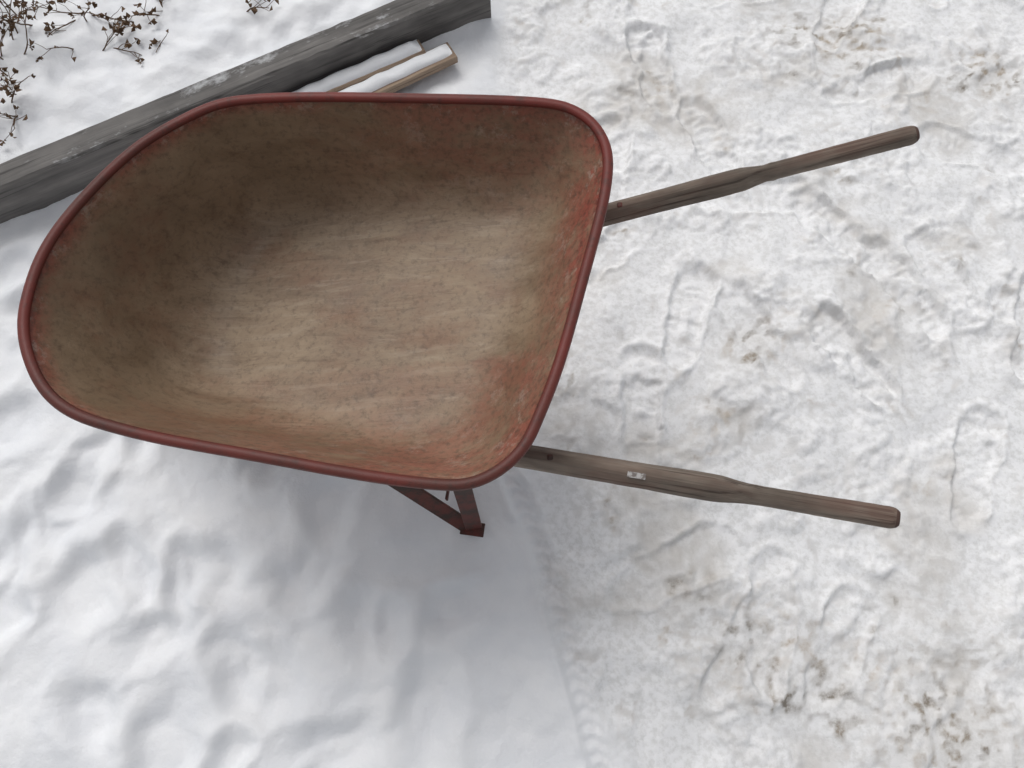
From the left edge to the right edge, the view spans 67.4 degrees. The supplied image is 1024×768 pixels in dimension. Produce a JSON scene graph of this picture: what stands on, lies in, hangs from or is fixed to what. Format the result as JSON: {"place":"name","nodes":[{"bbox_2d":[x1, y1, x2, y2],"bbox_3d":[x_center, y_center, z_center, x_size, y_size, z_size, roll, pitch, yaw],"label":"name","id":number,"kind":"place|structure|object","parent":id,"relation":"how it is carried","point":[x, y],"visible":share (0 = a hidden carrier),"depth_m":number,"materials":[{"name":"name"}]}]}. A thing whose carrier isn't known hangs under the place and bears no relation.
{"place":"outdoors","nodes":[
{"label":"outdoors","id":0,"kind":"place"},
{"bbox_2d":[0,0,1023,767],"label":"snow ground","id":1,"kind":"structure","parent":0,"point":[850,330],"depth_m":1.71,"materials":[{"name":"white snow"}]},
{"bbox_2d":[0,0,34,96],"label":"dried plant","id":2,"kind":"object","parent":1,"relation":"on","point":[11,29],"visible":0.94,"depth_m":1.90,"materials":[{"name":"brown plant"}]},
{"bbox_2d":[0,68,35,145],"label":"dried plant","id":3,"kind":"object","parent":1,"relation":"on","point":[13,82],"visible":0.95,"depth_m":1.86,"materials":[{"name":"brown plant"}]},
{"bbox_2d":[0,0,54,33],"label":"dried plant","id":4,"kind":"object","parent":1,"relation":"on","point":[34,9],"visible":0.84,"depth_m":1.92,"materials":[{"name":"brown plant"}]},
{"bbox_2d":[26,0,141,36],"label":"dried plant","id":5,"kind":"object","parent":1,"relation":"on","point":[70,13],"visible":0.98,"depth_m":1.96,"materials":[{"name":"brown plant"}]},
{"bbox_2d":[31,16,144,64],"bbox_3d":[-1.049,-0.862,1.956,0.281,0.115,0.138,-6,72,-2],"label":"dried plant","id":6,"kind":"object","parent":1,"relation":"on","point":[127,44],"visible":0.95,"depth_m":1.96,"materials":[{"name":"brown plant"}]},
{"bbox_2d":[121,0,168,51],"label":"dried plant","id":7,"kind":"object","parent":1,"relation":"on","point":[154,22],"visible":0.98,"depth_m":1.97,"materials":[{"name":"brown plant"}]},
{"bbox_2d":[0,0,490,223],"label":"timber raised bed edging","id":8,"kind":"object","parent":1,"relation":"on","point":[45,176],"visible":0.52,"depth_m":1.90,"materials":[{"name":"grey wood"}]},
{"bbox_2d":[245,0,278,14],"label":"dried plant","id":9,"kind":"object","parent":1,"relation":"on","point":[254,10],"visible":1,"depth_m":1.97,"materials":[{"name":"brown plant"}]},
{"bbox_2d":[293,39,425,91],"bbox_3d":[-0.528,-0.741,1.977,0.660,0.047,0.049,-27,74,-8],"label":"wooden board","id":10,"kind":"object","parent":1,"relation":"on","point":[340,80],"visible":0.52,"depth_m":1.99,"materials":[{"name":"white wood"}]},
{"bbox_2d":[339,42,457,92],"bbox_3d":[-0.452,-0.722,1.981,0.680,0.039,0.059,-29,74,-9],"label":"wooden board","id":11,"kind":"object","parent":1,"relation":"on","point":[417,68],"visible":0.43,"depth_m":2.00,"materials":[{"name":"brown wood"}]},
{"bbox_2d":[17,92,919,536],"bbox_3d":[-0.111,-0.067,1.466,1.485,0.668,0.656,5,72,2],"label":"wheelbarrow","id":12,"kind":"object","parent":1,"relation":"on","point":[377,288],"visible":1,"depth_m":1.31,"materials":[{"name":"red paint"}]}
]}

